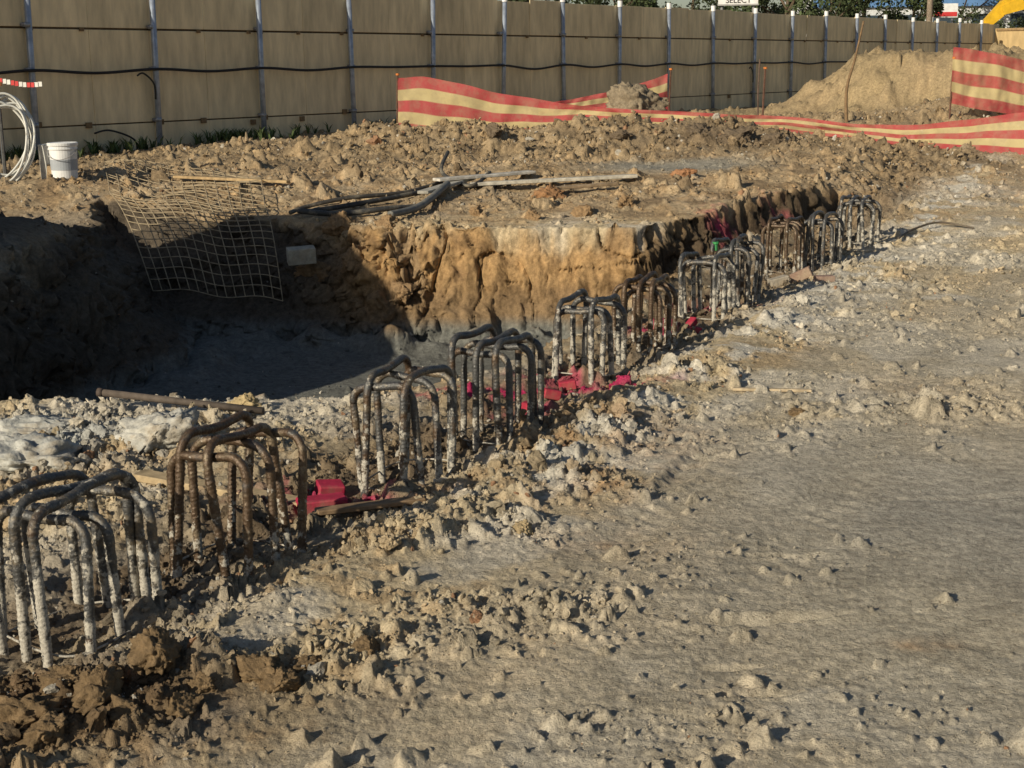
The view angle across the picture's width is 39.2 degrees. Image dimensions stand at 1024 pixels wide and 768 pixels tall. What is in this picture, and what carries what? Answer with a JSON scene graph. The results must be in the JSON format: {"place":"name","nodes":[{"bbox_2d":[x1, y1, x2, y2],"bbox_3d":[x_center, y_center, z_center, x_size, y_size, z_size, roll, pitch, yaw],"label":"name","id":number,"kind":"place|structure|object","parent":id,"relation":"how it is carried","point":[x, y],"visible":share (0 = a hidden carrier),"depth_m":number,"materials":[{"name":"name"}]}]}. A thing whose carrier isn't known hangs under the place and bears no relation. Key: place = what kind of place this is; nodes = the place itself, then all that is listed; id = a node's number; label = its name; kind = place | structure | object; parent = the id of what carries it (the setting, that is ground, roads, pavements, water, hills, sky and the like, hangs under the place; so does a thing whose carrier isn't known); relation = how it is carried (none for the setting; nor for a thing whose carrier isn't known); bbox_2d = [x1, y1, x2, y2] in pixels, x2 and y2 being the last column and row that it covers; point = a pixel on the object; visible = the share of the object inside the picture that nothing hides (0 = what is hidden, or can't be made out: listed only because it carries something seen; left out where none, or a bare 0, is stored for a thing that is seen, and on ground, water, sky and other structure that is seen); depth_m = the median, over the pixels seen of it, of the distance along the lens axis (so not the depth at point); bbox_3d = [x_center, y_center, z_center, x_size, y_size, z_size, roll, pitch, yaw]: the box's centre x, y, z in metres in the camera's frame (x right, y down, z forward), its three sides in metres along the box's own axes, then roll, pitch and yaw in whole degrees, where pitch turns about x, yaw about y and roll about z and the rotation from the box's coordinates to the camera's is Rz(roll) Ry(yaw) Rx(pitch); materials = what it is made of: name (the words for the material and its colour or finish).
{"place":"outdoors","nodes":[
{"label":"outdoors","id":0,"kind":"place"},
{"bbox_2d":[88,0,784,37],"label":"sky","id":1,"kind":"structure","parent":0,"point":[682,3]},
{"bbox_2d":[0,42,1023,767],"bbox_3d":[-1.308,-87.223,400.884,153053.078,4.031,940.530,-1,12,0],"label":"dirt ground","id":2,"kind":"structure","parent":0,"point":[960,586],"depth_m":6.29,"materials":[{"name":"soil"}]},
{"bbox_2d":[0,82,6,173],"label":"star picket","id":3,"kind":"object","parent":2,"relation":"on","point":[3,149],"visible":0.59,"depth_m":15.18,"materials":[{"name":"metal"}]},
{"bbox_2d":[0,78,41,86],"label":"caution tape","id":4,"kind":"object","parent":3,"relation":"attached to","point":[29,84],"visible":0.99,"depth_m":15.31,"materials":[{"name":"plastic"}]},
{"bbox_2d":[0,674,14,694],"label":"clay clod","id":5,"kind":"object","parent":2,"relation":"on","point":[4,687],"visible":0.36,"depth_m":3.95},
{"bbox_2d":[0,92,35,181],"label":"hose coil","id":6,"kind":"object","parent":2,"relation":"on","point":[17,174],"visible":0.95,"depth_m":14.88,"materials":[{"name":"plastic"}]},
{"bbox_2d":[0,693,64,731],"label":"clay clod","id":7,"kind":"object","parent":2,"relation":"on","point":[27,710],"visible":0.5,"depth_m":3.64,"materials":[{"name":"soil"}]},
{"bbox_2d":[0,431,81,472],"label":"concrete lump","id":8,"kind":"object","parent":2,"relation":"on","point":[19,451],"visible":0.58,"depth_m":6.13,"materials":[{"name":"concrete"}]},
{"bbox_2d":[15,710,68,751],"bbox_3d":[-1.174,0.879,3.597,0.128,0.106,0.168,-1,12,0],"label":"clay clod","id":9,"kind":"object","parent":2,"relation":"on","point":[47,728],"visible":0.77,"depth_m":3.56,"materials":[{"name":"soil"}]},
{"bbox_2d":[38,144,49,178],"bbox_3d":[-4.896,-2.342,15.133,0.164,0.370,0.164,-1,12,0],"label":"white tub","id":10,"kind":"object","parent":2,"relation":"on","point":[44,159],"visible":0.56,"depth_m":15.06,"materials":[{"name":"plastic"}]},
{"bbox_2d":[0,413,90,436],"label":"concrete lump","id":11,"kind":"object","parent":2,"relation":"on","point":[25,423],"visible":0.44,"depth_m":6.75,"materials":[{"name":"concrete"}]},
{"bbox_2d":[38,664,83,695],"bbox_3d":[-1.195,0.798,3.836,0.127,0.102,0.133,-1,12,0],"label":"clay clod","id":12,"kind":"object","parent":2,"relation":"on","point":[69,674],"visible":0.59,"depth_m":3.80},
{"bbox_2d":[47,142,77,178],"bbox_3d":[-4.676,-2.330,14.975,0.318,0.372,0.331,-1,12,0],"label":"plastic bucket","id":13,"kind":"object","parent":2,"relation":"on","point":[62,156],"visible":0.91,"depth_m":14.87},
{"bbox_2d":[0,468,163,667],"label":"rebar cage","id":14,"kind":"object","parent":2,"relation":"on","point":[32,516],"visible":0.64,"depth_m":4.32,"materials":[{"name":"metal"}]},
{"bbox_2d":[69,662,123,715],"bbox_3d":[-1.094,0.808,3.760,0.140,0.144,0.190,-1,12,0],"label":"clay clod","id":15,"kind":"object","parent":2,"relation":"on","point":[98,685],"visible":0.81,"depth_m":3.72,"materials":[{"name":"soil"}]},
{"bbox_2d":[107,694,152,727],"bbox_3d":[-0.990,0.859,3.718,0.124,0.114,0.135,-6,13,-23],"label":"clay clod","id":16,"kind":"object","parent":2,"relation":"on","point":[121,705],"visible":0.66,"depth_m":3.69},
{"bbox_2d":[127,625,182,677],"bbox_3d":[-0.987,0.733,3.947,0.156,0.139,0.207,-1,12,0],"label":"clay clod","id":17,"kind":"object","parent":2,"relation":"on","point":[155,649],"visible":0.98,"depth_m":3.89,"materials":[{"name":"soil"}]},
{"bbox_2d":[114,406,202,453],"bbox_3d":[-1.566,0.247,6.469,0.448,0.274,0.350,-1,12,0],"label":"concrete lump","id":18,"kind":"object","parent":2,"relation":"on","point":[166,429],"visible":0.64,"depth_m":6.36,"materials":[{"name":"concrete"}]},
{"bbox_2d":[96,388,264,413],"bbox_3d":[-1.649,0.084,7.127,0.887,0.102,0.044,2,13,13],"label":"steel pipe","id":19,"kind":"object","parent":2,"relation":"on","point":[101,392],"visible":1,"depth_m":7.12,"materials":[{"name":"steel"}]},
{"bbox_2d":[163,690,204,719],"bbox_3d":[-0.871,0.843,3.767,0.094,0.089,0.110,4,13,21],"label":"clay clod","id":20,"kind":"object","parent":2,"relation":"on","point":[183,704],"visible":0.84,"depth_m":3.75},
{"bbox_2d":[103,159,282,300],"bbox_3d":[-3.301,-1.705,14.799,1.605,1.057,5.001,-4,13,-16],"label":"wire mesh","id":21,"kind":"object","parent":2,"relation":"on","point":[196,219],"visible":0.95,"depth_m":13.48,"materials":[{"name":"metal"}]},
{"bbox_2d":[0,118,396,160],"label":"weeds","id":22,"kind":"object","parent":2,"relation":"on","point":[142,144],"visible":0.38,"depth_m":21.91,"materials":[{"name":"green plant"}]},
{"bbox_2d":[185,670,216,693],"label":"clay clod","id":23,"kind":"object","parent":2,"relation":"on","point":[200,682],"visible":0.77,"depth_m":3.86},
{"bbox_2d":[133,469,297,506],"bbox_3d":[-1.179,0.424,5.790,0.790,0.076,0.090,4,13,22],"label":"timber plank","id":24,"kind":"object","parent":2,"relation":"on","point":[152,477],"visible":0.34,"depth_m":5.84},
{"bbox_2d":[173,175,289,182],"bbox_3d":[-2.983,-2.171,15.228,1.393,0.066,0.080,4,13,21],"label":"timber plank","id":25,"kind":"object","parent":2,"relation":"on","point":[226,178],"visible":1,"depth_m":15.21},
{"bbox_2d":[166,410,307,582],"bbox_3d":[-0.950,0.524,4.998,0.385,0.801,0.491,5,13,23],"label":"rebar cage","id":26,"kind":"object","parent":2,"relation":"on","point":[240,436],"visible":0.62,"depth_m":4.90,"materials":[{"name":"metal"}]},
{"bbox_2d":[227,392,261,406],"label":"yellow stone","id":27,"kind":"object","parent":2,"relation":"on","point":[249,399],"visible":0.48,"depth_m":7.16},
{"bbox_2d":[236,653,285,683],"bbox_3d":[-0.698,0.801,3.980,0.157,0.122,0.116,-1,12,0],"label":"clay clod","id":28,"kind":"object","parent":2,"relation":"on","point":[254,667],"visible":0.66,"depth_m":3.96,"materials":[{"name":"soil"}]},
{"bbox_2d":[258,666,301,693],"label":"clay clod","id":29,"kind":"object","parent":2,"relation":"on","point":[286,679],"visible":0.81,"depth_m":3.91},
{"bbox_2d":[286,245,316,265],"bbox_3d":[-1.877,-1.146,12.794,0.253,0.163,0.162,-4,13,-14],"label":"concrete block","id":30,"kind":"object","parent":2,"relation":"on","point":[301,255],"depth_m":12.73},
{"bbox_2d":[285,655,322,672],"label":"clay clod","id":31,"kind":"object","parent":2,"relation":"on","point":[305,660],"visible":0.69,"depth_m":4.04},
{"bbox_2d":[293,261,330,281],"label":"clay clod","id":32,"kind":"object","parent":2,"relation":"on","point":[321,269],"visible":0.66,"depth_m":12.92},
{"bbox_2d":[296,492,347,514],"bbox_3d":[-0.743,0.471,5.618,0.190,0.057,0.100,-5,13,-18],"label":"painted timber block","id":33,"kind":"object","parent":2,"relation":"on","point":[321,500],"depth_m":5.59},
{"bbox_2d":[314,479,344,494],"bbox_3d":[-0.744,0.431,5.865,0.114,0.082,0.088,-6,13,-21],"label":"painted timber block","id":34,"kind":"object","parent":2,"relation":"on","point":[324,486],"depth_m":5.84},
{"bbox_2d":[321,210,359,236],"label":"clay clod","id":35,"kind":"object","parent":2,"relation":"on","point":[336,224],"visible":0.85,"depth_m":13.12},
{"bbox_2d":[339,243,363,270],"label":"clay clod","id":36,"kind":"object","parent":2,"relation":"on","point":[351,255],"visible":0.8,"depth_m":12.71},
{"bbox_2d":[297,187,428,216],"bbox_3d":[-1.149,-1.796,14.014,2.043,0.196,0.657,-12,17,-43],"label":"black hose","id":37,"kind":"object","parent":2,"relation":"on","point":[324,211],"visible":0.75,"depth_m":13.72,"materials":[{"name":"rubber"}]},
{"bbox_2d":[289,181,442,214],"bbox_3d":[-1.397,-1.869,14.341,1.921,0.217,0.190,-11,16,-40],"label":"black hose","id":38,"kind":"object","parent":2,"relation":"on","point":[333,200],"visible":0.82,"depth_m":14.18,"materials":[{"name":"rubber"}]},
{"bbox_2d":[351,634,380,654],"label":"clay clod","id":39,"kind":"object","parent":2,"relation":"on","point":[370,645],"visible":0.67,"depth_m":4.14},
{"bbox_2d":[314,496,425,515],"bbox_3d":[-0.543,0.466,5.525,0.431,0.023,0.060,-6,13,-21],"label":"timber plank","id":40,"kind":"object","parent":2,"relation":"on","point":[361,506],"visible":0.98,"depth_m":5.50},
{"bbox_2d":[374,214,401,229],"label":"clay clod","id":41,"kind":"object","parent":2,"relation":"on","point":[386,220],"visible":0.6,"depth_m":12.89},
{"bbox_2d":[378,532,401,550],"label":"stone","id":42,"kind":"object","parent":2,"relation":"on","point":[388,541],"visible":0.98,"depth_m":4.92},
{"bbox_2d":[349,355,457,496],"bbox_3d":[-0.430,0.300,5.976,0.353,0.796,0.444,5,14,25],"label":"rebar cage","id":43,"kind":"object","parent":2,"relation":"on","point":[408,407],"visible":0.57,"depth_m":5.88,"materials":[{"name":"metal"}]},
{"bbox_2d":[391,282,416,306],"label":"clay clod","id":44,"kind":"object","parent":2,"relation":"on","point":[403,291],"visible":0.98,"depth_m":12.60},
{"bbox_2d":[387,180,450,216],"bbox_3d":[-0.858,-1.793,13.875,0.130,0.244,1.397,4,13,20],"label":"grey conduit","id":45,"kind":"object","parent":2,"relation":"on","point":[435,194],"visible":0.96,"depth_m":13.75,"materials":[{"name":"plastic"}]},
{"bbox_2d":[417,179,474,193],"bbox_3d":[-0.655,-2.031,14.652,0.120,0.086,1.189,4,13,22],"label":"timber plank","id":46,"kind":"object","parent":2,"relation":"on","point":[429,190],"visible":0.56,"depth_m":14.43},
{"bbox_2d":[439,150,491,187],"bbox_3d":[-0.560,-2.263,15.094,0.656,0.347,0.492,7,15,33],"label":"black hose","id":47,"kind":"object","parent":2,"relation":"on","point":[443,174],"visible":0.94,"depth_m":15.01,"materials":[{"name":"rubber"}]},
{"bbox_2d":[468,205,482,215],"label":"clay clod","id":48,"kind":"object","parent":2,"relation":"on","point":[476,211],"visible":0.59,"depth_m":13.52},
{"bbox_2d":[433,170,535,181],"bbox_3d":[-0.283,-2.186,15.080,1.167,0.055,0.160,-8,14,-30],"label":"timber plank","id":49,"kind":"object","parent":2,"relation":"on","point":[474,176],"visible":1,"depth_m":15.01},
{"bbox_2d":[486,122,502,137],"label":"clay clod","id":50,"kind":"object","parent":2,"relation":"on","point":[493,129],"visible":0.98,"depth_m":18.85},
{"bbox_2d":[447,324,544,453],"bbox_3d":[-0.079,0.144,6.608,0.396,0.808,0.475,7,14,30],"label":"rebar cage","id":51,"kind":"object","parent":2,"relation":"on","point":[496,344],"visible":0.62,"depth_m":6.49,"materials":[{"name":"metal"}]},
{"bbox_2d":[0,0,998,160],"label":"plywood hoarding fence","id":52,"kind":"object","parent":2,"relation":"on","point":[175,70],"visible":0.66,"depth_m":24.90,"materials":[{"name":"wood"}]},
{"bbox_2d":[0,104,998,767],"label":"soil lumps","id":53,"kind":"object","parent":2,"relation":"on","point":[94,720],"visible":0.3,"depth_m":6.04,"materials":[{"name":"soil"}]},
{"bbox_2d":[0,99,1023,766],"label":"dirt clods","id":54,"kind":"object","parent":2,"relation":"on","point":[20,693],"visible":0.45,"depth_m":6.58,"materials":[{"name":"soil"}]},
{"bbox_2d":[512,519,533,535],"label":"stone","id":55,"kind":"object","parent":2,"relation":"on","point":[523,526],"visible":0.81,"depth_m":5.22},
{"bbox_2d":[521,401,537,412],"bbox_3d":[0.093,0.121,7.174,0.097,0.064,0.050,4,13,22],"label":"red spacer block","id":56,"kind":"object","parent":2,"relation":"on","point":[524,404],"depth_m":7.16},
{"bbox_2d":[524,208,540,220],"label":"clay clod","id":57,"kind":"object","parent":2,"relation":"on","point":[534,215],"visible":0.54,"depth_m":13.23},
{"bbox_2d":[531,183,566,199],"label":"orange clay clod","id":58,"kind":"object","parent":2,"relation":"on","point":[553,191],"visible":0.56,"depth_m":14.39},
{"bbox_2d":[544,387,561,400],"bbox_3d":[0.204,0.052,7.396,0.100,0.069,0.050,-5,13,-17],"label":"red spacer block","id":59,"kind":"object","parent":2,"relation":"on","point":[552,394],"depth_m":7.37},
{"bbox_2d":[469,174,637,185],"bbox_3d":[0.443,-2.140,15.067,1.785,0.071,0.130,-3,13,-11],"label":"timber plank","id":60,"kind":"object","parent":2,"relation":"on","point":[547,180],"visible":0.92,"depth_m":15.02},
{"bbox_2d":[507,0,605,21],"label":"tree","id":61,"kind":"object","parent":2,"relation":"on","point":[586,2],"visible":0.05,"depth_m":57.32,"materials":[{"name":"green plant"}]},
{"bbox_2d":[558,379,576,390],"bbox_3d":[0.295,0.007,7.633,0.095,0.059,0.050,-2,12,-6],"label":"red spacer block","id":62,"kind":"object","parent":2,"relation":"on","point":[567,384],"depth_m":7.61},
{"bbox_2d":[537,182,616,189],"bbox_3d":[0.670,-2.016,14.660,0.855,0.052,0.080,-5,13,-20],"label":"timber plank","id":63,"kind":"object","parent":2,"relation":"on","point":[588,185],"visible":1,"depth_m":14.66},
{"bbox_2d":[569,204,592,216],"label":"clay clod","id":64,"kind":"object","parent":2,"relation":"on","point":[585,210],"visible":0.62,"depth_m":13.39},
{"bbox_2d":[551,288,626,384],"bbox_3d":[0.421,-0.135,8.037,0.370,0.760,0.440,5,14,25],"label":"rebar cage","id":65,"kind":"object","parent":2,"relation":"on","point":[586,311],"visible":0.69,"depth_m":7.93,"materials":[{"name":"metal"}]},
{"bbox_2d":[556,68,672,110],"bbox_3d":[1.522,-4.546,23.544,2.216,1.201,0.206,-2,12,-5],"label":"barrier netting","id":66,"kind":"object","parent":2,"relation":"on","point":[658,85],"visible":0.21,"depth_m":23.54,"materials":[{"name":"plastic"}]},
{"bbox_2d":[609,129,633,140],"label":"clay clod","id":67,"kind":"object","parent":2,"relation":"on","point":[620,134],"visible":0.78,"depth_m":18.65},
{"bbox_2d":[616,193,634,207],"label":"clay clod","id":68,"kind":"object","parent":2,"relation":"on","point":[625,200],"visible":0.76,"depth_m":13.79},
{"bbox_2d":[581,0,681,7],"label":"tree","id":69,"kind":"object","parent":2,"relation":"on","point":[647,3],"visible":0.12,"depth_m":57.61,"materials":[{"name":"green plant"}]},
{"bbox_2d":[605,81,668,116],"bbox_3d":[1.874,-4.280,22.084,0.876,0.744,0.808,-9,15,-32],"label":"boulder","id":70,"kind":"object","parent":2,"relation":"on","point":[627,95],"visible":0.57,"depth_m":21.88,"materials":[{"name":"stone"}]},
{"bbox_2d":[611,271,678,355],"bbox_3d":[0.816,-0.296,8.728,0.354,0.765,0.405,5,14,27],"label":"rebar cage","id":71,"kind":"object","parent":2,"relation":"on","point":[656,284],"visible":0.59,"depth_m":8.63,"materials":[{"name":"metal"}]},
{"bbox_2d":[670,168,697,176],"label":"orange clay clod","id":72,"kind":"object","parent":2,"relation":"on","point":[686,171],"visible":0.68,"depth_m":15.42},
{"bbox_2d":[686,317,697,325],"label":"red spacer block","id":73,"kind":"object","parent":2,"relation":"on","point":[692,321],"depth_m":9.41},
{"bbox_2d":[687,326,701,333],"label":"red spacer block","id":74,"kind":"object","parent":2,"relation":"on","point":[697,329],"depth_m":9.13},
{"bbox_2d":[684,122,710,136],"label":"clay clod","id":75,"kind":"object","parent":2,"relation":"on","point":[702,128],"visible":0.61,"depth_m":18.84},
{"bbox_2d":[678,252,735,320],"bbox_3d":[1.337,-0.543,9.873,0.378,0.746,0.426,4,13,20],"label":"rebar cage","id":76,"kind":"object","parent":2,"relation":"on","point":[728,288],"visible":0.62,"depth_m":9.79,"materials":[{"name":"metal"}]},
{"bbox_2d":[396,67,1023,154],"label":"barrier netting","id":77,"kind":"object","parent":2,"relation":"on","point":[425,101],"visible":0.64,"depth_m":21.92,"materials":[{"name":"plastic"}]},
{"bbox_2d":[686,0,750,11],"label":"tree","id":78,"kind":"object","parent":2,"relation":"on","point":[693,3],"visible":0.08,"depth_m":60.29,"materials":[{"name":"green plant"}]},
{"bbox_2d":[719,125,752,139],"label":"clay clod","id":79,"kind":"object","parent":2,"relation":"on","point":[740,132],"visible":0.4,"depth_m":18.57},
{"bbox_2d":[709,233,765,308],"bbox_3d":[1.608,-0.670,10.290,0.426,0.807,0.432,-1,12,0],"label":"rebar cage","id":80,"kind":"object","parent":2,"relation":"on","point":[738,244],"visible":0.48,"depth_m":10.23,"materials":[{"name":"metal"}]},
{"bbox_2d":[713,241,718,250],"bbox_3d":[1.436,-0.973,10.130,0.046,0.060,0.048,-1,12,0],"label":"rebar safety cap","id":81,"kind":"object","parent":80,"relation":"on","point":[716,246],"visible":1,"depth_m":10.12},
{"bbox_2d":[718,0,758,12],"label":"billboard sign","id":82,"kind":"object","parent":2,"relation":"on","point":[722,3],"visible":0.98,"depth_m":54.16,"materials":[{"name":"paint"}]},
{"bbox_2d":[757,59,760,114],"bbox_3d":[3.873,-4.472,22.578,0.047,1.251,0.027,-1,12,0],"label":"star picket","id":83,"kind":"object","parent":2,"relation":"on","point":[758,88],"visible":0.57,"depth_m":22.54,"materials":[{"name":"metal"}]},
{"bbox_2d":[733,387,811,392],"bbox_3d":[1.351,0.030,7.458,0.403,0.018,0.030,1,12,7],"label":"timber plank","id":84,"kind":"object","parent":2,"relation":"on","point":[770,389],"visible":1,"depth_m":7.45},
{"bbox_2d":[758,132,787,144],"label":"clay clod","id":85,"kind":"object","parent":2,"relation":"on","point":[774,138],"visible":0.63,"depth_m":18.29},
{"bbox_2d":[767,274,789,286],"bbox_3d":[2.082,-0.794,11.211,0.164,0.108,0.090,-3,13,-11],"label":"masonry block","id":86,"kind":"object","parent":2,"relation":"on","point":[776,281],"depth_m":11.17,"materials":[{"name":"concrete"}]},
{"bbox_2d":[760,214,804,273],"bbox_3d":[2.237,-1.020,11.899,0.322,0.756,0.454,5,13,23],"label":"rebar cage","id":87,"kind":"object","parent":2,"relation":"on","point":[795,225],"visible":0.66,"depth_m":11.80,"materials":[{"name":"metal"}]},
{"bbox_2d":[741,0,832,31],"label":"tree","id":88,"kind":"object","parent":2,"relation":"on","point":[786,8],"visible":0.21,"depth_m":63.11,"materials":[{"name":"green plant"}]},
{"bbox_2d":[788,408,804,416],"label":"clay clod","id":89,"kind":"object","parent":2,"relation":"on","point":[793,412],"visible":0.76,"depth_m":6.92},
{"bbox_2d":[789,266,812,280],"bbox_3d":[2.279,-0.858,11.313,0.180,0.140,0.090,3,13,17],"label":"masonry block","id":90,"kind":"object","parent":2,"relation":"on","point":[804,273],"depth_m":11.27,"materials":[{"name":"brick"}]},
{"bbox_2d":[804,210,843,271],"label":"rebar cage","id":91,"kind":"object","parent":2,"relation":"on","point":[823,220],"visible":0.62,"depth_m":11.96,"materials":[{"name":"metal"}]},
{"bbox_2d":[813,275,835,282],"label":"masonry block","id":92,"kind":"object","parent":2,"relation":"on","point":[825,278],"depth_m":11.06,"materials":[{"name":"brick"}]},
{"bbox_2d":[783,0,876,29],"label":"tree","id":93,"kind":"object","parent":2,"relation":"on","point":[836,6],"visible":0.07,"depth_m":67.03,"materials":[{"name":"green plant"}]},
{"bbox_2d":[844,21,863,122],"bbox_3d":[5.635,-5.106,23.674,0.284,1.704,0.061,-1,12,0],"label":"leaning branch","id":94,"kind":"object","parent":2,"relation":"on","point":[846,92],"visible":0.89,"depth_m":23.68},
{"bbox_2d":[834,194,881,248],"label":"rebar cage","id":95,"kind":"object","parent":2,"relation":"on","point":[857,201],"visible":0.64,"depth_m":12.85,"materials":[{"name":"metal"}]},
{"bbox_2d":[818,0,908,19],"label":"tree","id":96,"kind":"object","parent":2,"relation":"on","point":[864,9],"visible":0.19,"depth_m":69.89,"materials":[{"name":"green plant"}]},
{"bbox_2d":[785,0,1023,27],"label":"walls","id":97,"kind":"structure","parent":2,"relation":"on","point":[988,9],"depth_m":85.33,"materials":[{"name":"paint"}]},
{"bbox_2d":[814,0,996,7],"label":"roof and fascia","id":98,"kind":"structure","parent":97,"relation":"on","point":[981,2],"depth_m":85.01,"materials":[{"name":"paint"}]},
{"bbox_2d":[866,13,1023,27],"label":"windows and door","id":99,"kind":"structure","parent":97,"relation":"attached to","point":[1012,16],"depth_m":85.33,"materials":[{"name":"paint"}]},
{"bbox_2d":[881,0,943,33],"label":"tree","id":100,"kind":"object","parent":2,"relation":"on","point":[916,5],"visible":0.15,"depth_m":70.96,"materials":[{"name":"green plant"}]},
{"bbox_2d":[926,0,932,21],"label":"utility pole","id":101,"kind":"object","parent":2,"relation":"on","point":[929,16],"visible":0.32,"depth_m":67.76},
{"bbox_2d":[897,221,973,238],"bbox_3d":[3.889,-1.451,13.476,0.999,0.095,0.275,-8,14,-30],"label":"wire offcut","id":102,"kind":"object","parent":2,"relation":"on","point":[920,226],"visible":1,"depth_m":13.63,"materials":[{"name":"metal"}]},
{"bbox_2d":[905,0,1005,27],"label":"tree","id":103,"kind":"object","parent":2,"relation":"on","point":[970,14],"visible":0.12,"depth_m":83.37,"materials":[{"name":"green plant"}]},
{"bbox_2d":[949,47,1023,118],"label":"barrier netting","id":104,"kind":"object","parent":2,"relation":"on","point":[986,81],"visible":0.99,"depth_m":23.52,"materials":[{"name":"plastic"}]},
{"bbox_2d":[983,0,1023,23],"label":"excavator","id":105,"kind":"object","parent":2,"relation":"on","point":[1000,9],"visible":0.46,"depth_m":56.07,"materials":[{"name":"paint"}]},
{"bbox_2d":[993,0,1023,27],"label":"tree","id":106,"kind":"object","parent":2,"relation":"on","point":[1014,23],"visible":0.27,"depth_m":83.83,"materials":[{"name":"green plant"}]},
{"bbox_2d":[995,28,1023,49],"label":"corner hoarding","id":107,"kind":"object","parent":2,"relation":"on","point":[1009,37],"visible":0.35,"depth_m":51.32,"materials":[{"name":"brown wood"}]},
{"bbox_2d":[933,3,957,22],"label":"shop sign","id":108,"kind":"object","parent":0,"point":[950,10],"visible":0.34,"depth_m":73.63,"materials":[{"name":"paint"}]}
]}

